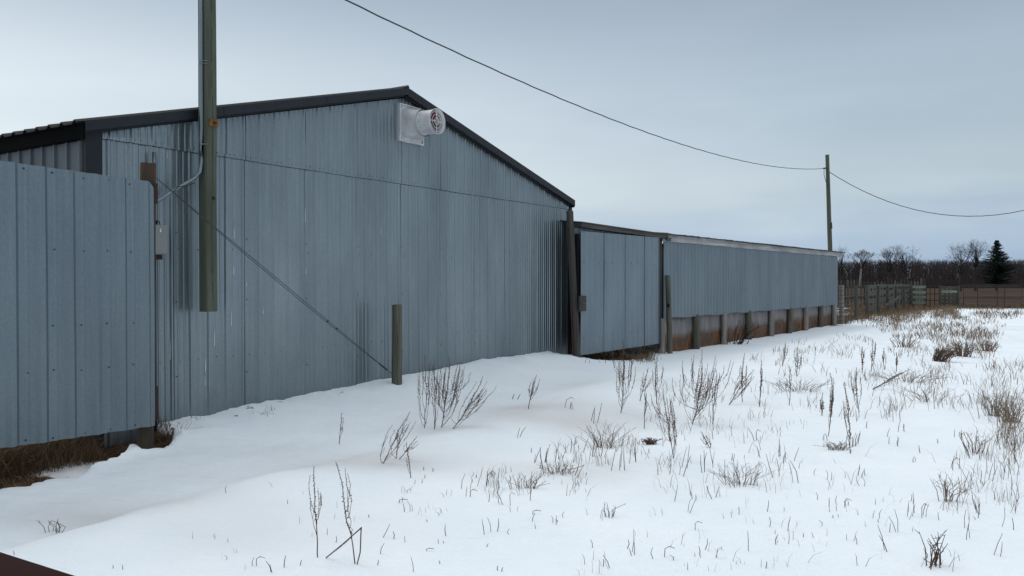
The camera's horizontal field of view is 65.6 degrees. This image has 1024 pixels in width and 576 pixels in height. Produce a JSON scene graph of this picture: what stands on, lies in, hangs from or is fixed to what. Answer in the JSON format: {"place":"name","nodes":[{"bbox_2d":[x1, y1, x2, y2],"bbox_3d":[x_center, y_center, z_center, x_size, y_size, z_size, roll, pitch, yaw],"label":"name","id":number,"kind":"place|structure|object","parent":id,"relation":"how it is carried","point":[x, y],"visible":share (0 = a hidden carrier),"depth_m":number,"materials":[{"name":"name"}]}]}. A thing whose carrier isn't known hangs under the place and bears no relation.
{"place":"outdoors","nodes":[
{"label":"outdoors","id":0,"kind":"place"},
{"bbox_2d":[0,431,126,488],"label":"dead grass","id":1,"kind":"structure","parent":0,"point":[58,454],"depth_m":6.99,"materials":[{"name":"plant"}]},
{"bbox_2d":[0,278,1023,575],"bbox_3d":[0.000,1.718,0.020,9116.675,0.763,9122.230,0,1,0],"label":"snowy ground","id":2,"kind":"structure","parent":0,"point":[230,490],"depth_m":6.38,"materials":[{"name":"white snow"}]},
{"bbox_2d":[0,552,73,575],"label":"steel rail","id":3,"kind":"object","parent":2,"relation":"on","point":[10,565],"depth_m":1.30,"materials":[{"name":"brown metal"}]},
{"bbox_2d":[39,519,64,532],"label":"dry shrub","id":4,"kind":"object","parent":2,"relation":"on","point":[56,529],"visible":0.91,"depth_m":5.16,"materials":[{"name":"brown plant"}]},
{"bbox_2d":[0,161,157,447],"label":"metal fence panel","id":5,"kind":"object","parent":2,"relation":"on","point":[77,328],"visible":1,"depth_m":6.66,"materials":[{"name":"grey metal"}]},
{"bbox_2d":[136,162,155,448],"bbox_3d":[-3.395,0.397,7.377,0.146,3.121,0.198,0,1,26],"label":"fence post","id":6,"kind":"object","parent":2,"relation":"on","point":[145,438],"visible":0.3,"depth_m":7.33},
{"bbox_2d":[156,178,391,373],"bbox_3d":[-2.486,0.076,9.164,0.039,2.246,3.859,0,1,26],"label":"brace cable","id":7,"kind":"object","parent":6,"relation":"attached to","point":[327,321],"visible":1,"depth_m":8.75,"materials":[{"name":"metal"}]},
{"bbox_2d":[154,430,165,440],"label":"grass tuft","id":8,"kind":"object","parent":2,"relation":"on","point":[157,435],"visible":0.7,"depth_m":8.13,"materials":[{"name":"plant"}]},
{"bbox_2d":[0,85,574,448],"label":"barn","id":9,"kind":"structure","parent":2,"relation":"on","point":[350,216],"depth_m":10.32,"materials":[{"name":"metal"}]},
{"bbox_2d":[152,152,166,438],"bbox_3d":[-3.681,0.103,8.149,0.128,2.991,0.247,0,1,33],"label":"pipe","id":10,"kind":"object","parent":9,"relation":"attached to","point":[161,240],"visible":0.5,"depth_m":8.17,"materials":[{"name":"grey metal"}]},
{"bbox_2d":[198,0,218,311],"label":"service post","id":11,"kind":"object","parent":9,"relation":"attached to","point":[208,242],"visible":0.98,"depth_m":8.48,"materials":[{"name":"wood"}]},
{"bbox_2d":[156,0,207,203],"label":"conduit","id":12,"kind":"object","parent":11,"relation":"attached to","point":[196,175],"visible":0.92,"depth_m":8.40,"materials":[{"name":"metal"}]},
{"bbox_2d":[397,103,444,145],"bbox_3d":[-1.285,-2.387,11.509,0.533,0.540,0.540,0,1,33],"label":"exhaust fan","id":13,"kind":"object","parent":9,"relation":"attached to","point":[416,126],"visible":1,"depth_m":11.42,"materials":[{"name":"white plastic"}]},
{"bbox_2d":[309,469,321,556],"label":"dead weed","id":14,"kind":"object","parent":2,"relation":"on","point":[311,505],"visible":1,"depth_m":4.63,"materials":[{"name":"brown plant"}]},
{"bbox_2d":[339,413,343,443],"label":"dead weed","id":15,"kind":"object","parent":2,"relation":"on","point":[341,428],"visible":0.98,"depth_m":7.72,"materials":[{"name":"brown plant"}]},
{"bbox_2d":[326,527,361,563],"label":"dead weed","id":16,"kind":"object","parent":2,"relation":"on","point":[360,529],"visible":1,"depth_m":4.53,"materials":[{"name":"plant"}]},
{"bbox_2d":[336,463,355,563],"bbox_3d":[-0.944,1.300,4.535,0.116,0.629,0.042,0,1,0],"label":"dead weed","id":17,"kind":"object","parent":2,"relation":"on","point":[345,511],"visible":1,"depth_m":4.53,"materials":[{"name":"brown plant"}]},
{"bbox_2d":[391,433,401,457],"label":"dead weed","id":18,"kind":"object","parent":2,"relation":"on","point":[397,446],"visible":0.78,"depth_m":6.97,"materials":[{"name":"brown plant"}]},
{"bbox_2d":[392,304,401,384],"bbox_3d":[-1.591,1.095,10.965,0.153,1.737,0.154,0,1,0],"label":"fence post","id":19,"kind":"object","parent":2,"relation":"on","point":[396,344],"visible":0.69,"depth_m":10.91,"materials":[{"name":"wood"}]},
{"bbox_2d":[380,414,415,463],"bbox_3d":[-0.975,1.300,6.803,0.310,0.485,0.104,0,1,0],"label":"dead weed","id":20,"kind":"object","parent":2,"relation":"on","point":[396,437],"visible":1,"depth_m":6.80,"materials":[{"name":"brown plant"}]},
{"bbox_2d":[399,438,416,458],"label":"dead weed","id":21,"kind":"object","parent":2,"relation":"on","point":[408,448],"visible":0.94,"depth_m":6.96,"materials":[{"name":"brown plant"}]},
{"bbox_2d":[406,442,410,477],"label":"dead weed","id":22,"kind":"object","parent":2,"relation":"on","point":[407,461],"visible":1,"depth_m":6.40,"materials":[{"name":"brown plant"}]},
{"bbox_2d":[417,362,430,427],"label":"dead weed","id":23,"kind":"object","parent":2,"relation":"on","point":[423,389],"visible":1,"depth_m":8.47,"materials":[{"name":"brown plant"}]},
{"bbox_2d":[427,366,439,429],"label":"dead weed","id":24,"kind":"object","parent":2,"relation":"on","point":[435,398],"visible":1,"depth_m":8.42,"materials":[{"name":"brown plant"}]},
{"bbox_2d":[430,357,470,427],"bbox_3d":[-0.655,1.131,8.490,0.442,0.800,0.269,0,1,0],"label":"dead weed","id":25,"kind":"object","parent":2,"relation":"on","point":[455,389],"visible":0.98,"depth_m":8.48,"materials":[{"name":"brown plant"}]},
{"bbox_2d":[451,377,495,428],"bbox_3d":[-0.406,1.223,8.342,0.495,0.598,0.209,0,1,0],"label":"dead weed","id":26,"kind":"object","parent":2,"relation":"on","point":[476,398],"visible":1,"depth_m":8.32,"materials":[{"name":"brown plant"}]},
{"bbox_2d":[482,517,498,534],"bbox_3d":[-0.141,1.527,5.065,0.118,0.128,0.028,0,1,-28],"label":"weed stub","id":27,"kind":"object","parent":2,"relation":"on","point":[490,525],"visible":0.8,"depth_m":5.07,"materials":[{"name":"plant"}]},
{"bbox_2d":[1,301,1023,481],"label":"dead grass","id":28,"kind":"structure","parent":2,"relation":"on","point":[907,308],"depth_m":33.83,"materials":[{"name":"plant"}]},
{"bbox_2d":[506,471,549,489],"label":"grass tuft","id":29,"kind":"object","parent":2,"relation":"on","point":[526,482],"visible":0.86,"depth_m":6.09,"materials":[{"name":"plant"}]},
{"bbox_2d":[528,375,539,408],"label":"dead weed","id":30,"kind":"object","parent":2,"relation":"on","point":[533,392],"visible":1,"depth_m":9.37,"materials":[{"name":"brown plant"}]},
{"bbox_2d":[539,461,585,474],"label":"grass tuft","id":31,"kind":"object","parent":2,"relation":"on","point":[562,469],"visible":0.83,"depth_m":6.59,"materials":[{"name":"brown plant"}]},
{"bbox_2d":[566,210,580,357],"bbox_3d":[1.176,0.122,14.999,0.303,3.169,0.165,0,1,0],"label":"fence post","id":32,"kind":"object","parent":2,"relation":"on","point":[575,333],"visible":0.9,"depth_m":14.93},
{"bbox_2d":[575,231,658,354],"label":"metal gate","id":33,"kind":"structure","parent":32,"relation":"attached to","point":[618,300],"depth_m":16.16,"materials":[{"name":"metal"}]},
{"bbox_2d":[592,435,604,456],"bbox_3d":[0.787,1.449,7.246,0.117,0.238,0.022,0,1,0],"label":"weed stub","id":34,"kind":"object","parent":2,"relation":"on","point":[596,447],"visible":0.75,"depth_m":7.25,"materials":[{"name":"brown plant"}]},
{"bbox_2d":[574,419,635,449],"bbox_3d":[0.897,1.439,7.733,0.606,0.302,0.335,0,1,0],"label":"grass tuft","id":35,"kind":"object","parent":2,"relation":"on","point":[600,443],"visible":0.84,"depth_m":7.74,"materials":[{"name":"plant"}]},
{"bbox_2d":[602,504,624,516],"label":"grass tuft","id":36,"kind":"object","parent":2,"relation":"on","point":[613,511],"visible":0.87,"depth_m":5.37,"materials":[{"name":"brown plant"}]},
{"bbox_2d":[560,220,670,321],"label":"connecting wall","id":37,"kind":"structure","parent":2,"relation":"on","point":[579,226],"depth_m":16.01,"materials":[{"name":"metal"}]},
{"bbox_2d":[611,449,624,470],"bbox_3d":[0.912,1.446,6.700,0.089,0.232,0.173,1,1,38],"label":"weed stub","id":38,"kind":"object","parent":2,"relation":"on","point":[619,464],"visible":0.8,"depth_m":6.68,"materials":[{"name":"brown plant"}]},
{"bbox_2d":[612,340,635,411],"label":"dead weed","id":39,"kind":"object","parent":2,"relation":"on","point":[621,376],"visible":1,"depth_m":9.39,"materials":[{"name":"brown plant"}]},
{"bbox_2d":[629,438,635,462],"bbox_3d":[1.049,1.435,6.936,0.083,0.242,0.027,0,1,-33],"label":"weed stub","id":40,"kind":"object","parent":2,"relation":"on","point":[634,451],"visible":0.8,"depth_m":6.95,"materials":[{"name":"brown plant"}]},
{"bbox_2d":[644,387,647,428],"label":"dead weed","id":41,"kind":"object","parent":2,"relation":"on","point":[645,404],"visible":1,"depth_m":8.57,"materials":[{"name":"brown plant"}]},
{"bbox_2d":[640,368,653,399],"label":"dead weed","id":42,"kind":"object","parent":2,"relation":"on","point":[645,379],"visible":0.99,"depth_m":10.23,"materials":[{"name":"brown plant"}]},
{"bbox_2d":[641,437,661,444],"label":"grass tuft","id":43,"kind":"object","parent":2,"relation":"on","point":[649,441],"visible":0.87,"depth_m":7.71,"materials":[{"name":"brown plant"}]},
{"bbox_2d":[652,362,663,403],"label":"dead weed","id":44,"kind":"object","parent":2,"relation":"on","point":[657,380],"visible":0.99,"depth_m":10.12,"materials":[{"name":"brown plant"}]},
{"bbox_2d":[651,389,676,457],"bbox_3d":[1.347,1.221,7.028,0.227,0.659,0.105,0,1,-5],"label":"dead weed","id":45,"kind":"object","parent":2,"relation":"on","point":[668,423],"visible":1,"depth_m":7.04,"materials":[{"name":"brown plant"}]},
{"bbox_2d":[665,275,672,353],"bbox_3d":[3.586,0.819,18.138,0.190,2.227,0.152,0,1,0],"label":"fence post","id":46,"kind":"object","parent":2,"relation":"on","point":[668,314],"visible":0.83,"depth_m":18.09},
{"bbox_2d":[672,350,733,423],"bbox_3d":[2.129,1.115,8.814,0.693,0.867,0.366,0,1,0],"label":"dead weed","id":47,"kind":"object","parent":2,"relation":"on","point":[700,388],"visible":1,"depth_m":8.78,"materials":[{"name":"brown plant"}]},
{"bbox_2d":[701,432,710,447],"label":"dead weed","id":48,"kind":"object","parent":2,"relation":"on","point":[706,443],"visible":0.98,"depth_m":7.50,"materials":[{"name":"plant"}]},
{"bbox_2d":[579,232,844,353],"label":"shed","id":49,"kind":"structure","parent":2,"relation":"on","point":[722,286],"depth_m":22.23,"materials":[{"name":"grey metal"}]},
{"bbox_2d":[711,370,719,423],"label":"dead weed","id":50,"kind":"object","parent":2,"relation":"on","point":[714,403],"visible":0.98,"depth_m":8.83,"materials":[{"name":"brown plant"}]},
{"bbox_2d":[706,459,772,487],"bbox_3d":[1.761,1.441,6.172,0.518,0.238,0.279,0,1,0],"label":"grass tuft","id":51,"kind":"object","parent":2,"relation":"on","point":[737,473],"visible":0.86,"depth_m":6.16,"materials":[{"name":"brown plant"}]},
{"bbox_2d":[719,319,759,343],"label":"bush","id":52,"kind":"object","parent":2,"relation":"on","point":[741,341],"visible":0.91,"depth_m":21.16,"materials":[{"name":"brown plant"}]},
{"bbox_2d":[729,370,753,404],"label":"dead weed","id":53,"kind":"object","parent":2,"relation":"on","point":[744,383],"visible":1,"depth_m":10.16,"materials":[{"name":"brown plant"}]},
{"bbox_2d":[739,354,746,401],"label":"dead weed","id":54,"kind":"object","parent":2,"relation":"on","point":[742,375],"visible":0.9,"depth_m":10.33,"materials":[{"name":"plant"}]},
{"bbox_2d":[759,361,762,404],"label":"dead weed","id":55,"kind":"object","parent":2,"relation":"on","point":[761,380],"visible":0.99,"depth_m":9.98,"materials":[{"name":"brown plant"}]},
{"bbox_2d":[782,343,788,365],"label":"dead weed","id":56,"kind":"object","parent":2,"relation":"on","point":[784,352],"visible":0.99,"depth_m":13.38,"materials":[{"name":"plant"}]},
{"bbox_2d":[786,366,791,404],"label":"dead weed","id":57,"kind":"object","parent":2,"relation":"on","point":[789,383],"visible":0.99,"depth_m":9.95,"materials":[{"name":"plant"}]},
{"bbox_2d":[763,376,832,392],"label":"grass tuft","id":58,"kind":"object","parent":2,"relation":"on","point":[811,390],"visible":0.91,"depth_m":10.94,"materials":[{"name":"plant"}]},
{"bbox_2d":[794,351,801,376],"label":"dead weed","id":59,"kind":"object","parent":2,"relation":"on","point":[797,360],"visible":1,"depth_m":12.16,"materials":[{"name":"brown plant"}]},
{"bbox_2d":[819,393,823,413],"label":"dead weed","id":60,"kind":"object","parent":2,"relation":"on","point":[821,405],"visible":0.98,"depth_m":9.27,"materials":[{"name":"brown plant"}]},
{"bbox_2d":[824,155,832,250],"bbox_3d":[13.315,-1.923,33.440,0.656,7.362,0.248,0,1,-13],"label":"utility pole","id":61,"kind":"object","parent":2,"relation":"on","point":[829,222],"visible":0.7,"depth_m":33.39,"materials":[{"name":"brown wood"}]},
{"bbox_2d":[345,0,824,168],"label":"overhead wire","id":62,"kind":"object","parent":61,"relation":"attached to","point":[535,87],"visible":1,"depth_m":13.65,"materials":[{"name":"black metal"}]},
{"bbox_2d":[830,172,1023,216],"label":"overhead wire","id":63,"kind":"object","parent":61,"relation":"attached to","point":[920,210],"visible":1,"depth_m":32.41,"materials":[{"name":"black metal"}]},
{"bbox_2d":[828,374,833,435],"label":"dead weed","id":64,"kind":"object","parent":2,"relation":"on","point":[831,401],"visible":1,"depth_m":8.09,"materials":[{"name":"brown plant"}]},
{"bbox_2d":[814,441,854,449],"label":"grass tuft","id":65,"kind":"object","parent":2,"relation":"on","point":[835,446],"visible":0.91,"depth_m":7.40,"materials":[{"name":"brown plant"}]},
{"bbox_2d":[834,242,848,284],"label":"bare tree","id":66,"kind":"object","parent":2,"relation":"on","point":[842,269],"visible":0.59,"depth_m":84.93,"materials":[{"name":"brown plant"}]},
{"bbox_2d":[842,382,851,453],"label":"dead weed","id":67,"kind":"object","parent":2,"relation":"on","point":[848,436],"visible":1,"depth_m":7.24,"materials":[{"name":"brown plant"}]},
{"bbox_2d":[850,368,861,410],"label":"dead weed","id":68,"kind":"object","parent":2,"relation":"on","point":[856,390],"visible":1,"depth_m":9.42,"materials":[{"name":"brown plant"}]},
{"bbox_2d":[848,249,874,293],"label":"bare tree","id":69,"kind":"object","parent":2,"relation":"on","point":[861,260],"visible":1,"depth_m":94.95,"materials":[{"name":"brown wood"}]},
{"bbox_2d":[860,346,864,372],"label":"dead weed","id":70,"kind":"object","parent":2,"relation":"on","point":[862,359],"visible":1,"depth_m":12.60,"materials":[{"name":"brown plant"}]},
{"bbox_2d":[870,340,875,371],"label":"dead weed","id":71,"kind":"object","parent":2,"relation":"on","point":[872,353],"visible":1,"depth_m":12.93,"materials":[{"name":"brown plant"}]},
{"bbox_2d":[838,284,911,323],"bbox_3d":[18.735,0.662,39.835,0.464,1.756,19.733,0,1,34],"label":"rail fence","id":72,"kind":"object","parent":2,"relation":"on","point":[887,298],"visible":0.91,"depth_m":38.71,"materials":[{"name":"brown wood"}]},
{"bbox_2d":[837,278,924,305],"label":"picket fence","id":73,"kind":"object","parent":2,"relation":"on","point":[859,297],"visible":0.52,"depth_m":53.49,"materials":[{"name":"grey wood"}]},
{"bbox_2d":[882,348,886,369],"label":"dead weed","id":74,"kind":"object","parent":2,"relation":"on","point":[883,356],"visible":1,"depth_m":13.43,"materials":[{"name":"brown plant"}]},
{"bbox_2d":[878,246,905,289],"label":"bare tree","id":75,"kind":"object","parent":2,"relation":"on","point":[887,259],"visible":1,"depth_m":104.90,"materials":[{"name":"brown plant"}]},
{"bbox_2d":[873,369,912,388],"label":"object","id":76,"kind":"object","parent":2,"relation":"on","point":[892,378],"visible":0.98,"depth_m":11.16,"materials":[{"name":"brown plant"}]},
{"bbox_2d":[887,243,921,292],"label":"bare tree","id":77,"kind":"object","parent":2,"relation":"on","point":[902,263],"visible":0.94,"depth_m":104.98,"materials":[{"name":"brown plant"}]},
{"bbox_2d":[890,332,921,347],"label":"dry shrub","id":78,"kind":"object","parent":2,"relation":"on","point":[903,340],"visible":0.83,"depth_m":18.78,"materials":[{"name":"brown plant"}]},
{"bbox_2d":[868,370,949,384],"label":"grass tuft","id":79,"kind":"object","parent":2,"relation":"on","point":[911,377],"visible":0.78,"depth_m":11.98,"materials":[{"name":"brown plant"}]},
{"bbox_2d":[912,286,925,307],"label":"plank gate","id":80,"kind":"structure","parent":2,"relation":"on","point":[923,297],"depth_m":47.99,"materials":[{"name":"grey wood"}]},
{"bbox_2d":[893,385,965,402],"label":"grass tuft","id":81,"kind":"object","parent":2,"relation":"on","point":[924,393],"visible":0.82,"depth_m":10.18,"materials":[{"name":"brown plant"}]},
{"bbox_2d":[838,257,1023,287],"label":"wood","id":82,"kind":"object","parent":2,"relation":"on","point":[947,273],"visible":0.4,"depth_m":171.96,"materials":[{"name":"brown plant"}]},
{"bbox_2d":[914,529,947,569],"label":"grass tuft","id":83,"kind":"object","parent":2,"relation":"on","point":[935,558],"visible":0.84,"depth_m":4.50,"materials":[{"name":"brown plant"}]},
{"bbox_2d":[939,286,941,307],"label":"gate post","id":84,"kind":"object","parent":2,"relation":"on","point":[940,295],"visible":0.86,"depth_m":47.95,"materials":[{"name":"grey wood"}]},
{"bbox_2d":[925,286,938,306],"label":"pipe gate","id":85,"kind":"structure","parent":84,"relation":"attached to","point":[930,300],"depth_m":48.09,"materials":[{"name":"grey metal"}]},
{"bbox_2d":[932,344,962,361],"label":"dry shrub","id":86,"kind":"object","parent":2,"relation":"on","point":[939,354],"visible":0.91,"depth_m":15.67,"materials":[{"name":"brown plant"}]},
{"bbox_2d":[942,286,956,307],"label":"wooden fence panel","id":87,"kind":"object","parent":2,"relation":"on","point":[948,291],"visible":0.84,"depth_m":47.99,"materials":[{"name":"grey wood"}]},
{"bbox_2d":[930,473,971,501],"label":"grass tuft","id":88,"kind":"object","parent":2,"relation":"on","point":[945,489],"visible":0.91,"depth_m":5.72,"materials":[{"name":"brown plant"}]},
{"bbox_2d":[957,286,959,307],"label":"gate post","id":89,"kind":"object","parent":2,"relation":"on","point":[958,295],"visible":0.81,"depth_m":47.94,"materials":[{"name":"grey wood"}]},
{"bbox_2d":[960,286,1021,307],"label":"pipe gate","id":90,"kind":"structure","parent":89,"relation":"attached to","point":[997,298],"depth_m":47.42,"materials":[{"name":"metal"}]},
{"bbox_2d":[947,244,977,290],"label":"bare tree","id":91,"kind":"object","parent":2,"relation":"on","point":[960,266],"visible":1,"depth_m":117.85,"materials":[{"name":"brown plant"}]},
{"bbox_2d":[947,339,978,356],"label":"dry shrub","id":92,"kind":"object","parent":2,"relation":"on","point":[966,350],"visible":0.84,"depth_m":16.83,"materials":[{"name":"brown plant"}]},
{"bbox_2d":[954,239,992,289],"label":"bare tree","id":93,"kind":"object","parent":2,"relation":"on","point":[976,258],"visible":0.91,"depth_m":119.83,"materials":[{"name":"brown plant"}]},
{"bbox_2d":[959,431,989,453],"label":"dry shrub","id":94,"kind":"object","parent":2,"relation":"on","point":[971,442],"visible":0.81,"depth_m":7.28,"materials":[{"name":"brown plant"}]},
{"bbox_2d":[979,338,999,351],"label":"dry shrub","id":95,"kind":"object","parent":2,"relation":"on","point":[987,345],"visible":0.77,"depth_m":18.77,"materials":[{"name":"plant"}]},
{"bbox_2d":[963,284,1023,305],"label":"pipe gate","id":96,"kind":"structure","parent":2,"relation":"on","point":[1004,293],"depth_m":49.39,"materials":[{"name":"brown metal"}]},
{"bbox_2d":[979,392,1009,416],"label":"dry shrub","id":97,"kind":"object","parent":2,"relation":"on","point":[992,406],"visible":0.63,"depth_m":9.29,"materials":[{"name":"brown plant"}]},
{"bbox_2d":[978,240,1016,289],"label":"spruce tree","id":98,"kind":"object","parent":2,"relation":"on","point":[996,271],"visible":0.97,"depth_m":121.55,"materials":[{"name":"green plant"}]},
{"bbox_2d":[995,431,1011,447],"bbox_3d":[4.587,1.435,7.431,0.169,0.204,0.118,0,1,0],"label":"weed stub","id":99,"kind":"object","parent":2,"relation":"on","point":[1002,440],"visible":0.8,"depth_m":7.48,"materials":[{"name":"plant"}]},
{"bbox_2d":[984,388,1023,422],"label":"dry shrub","id":100,"kind":"object","parent":2,"relation":"on","point":[1011,403],"visible":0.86,"depth_m":8.86,"materials":[{"name":"plant"}]},
{"bbox_2d":[0,0,1023,277],"label":"sky","id":101,"kind":"structure","parent":0,"point":[914,104],"materials":[{"name":"grey"}]},
{"bbox_2d":[192,308,1023,575],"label":"dry grass","id":102,"kind":"structure","parent":0,"point":[971,334],"depth_m":10.36,"materials":[{"name":"plant"}]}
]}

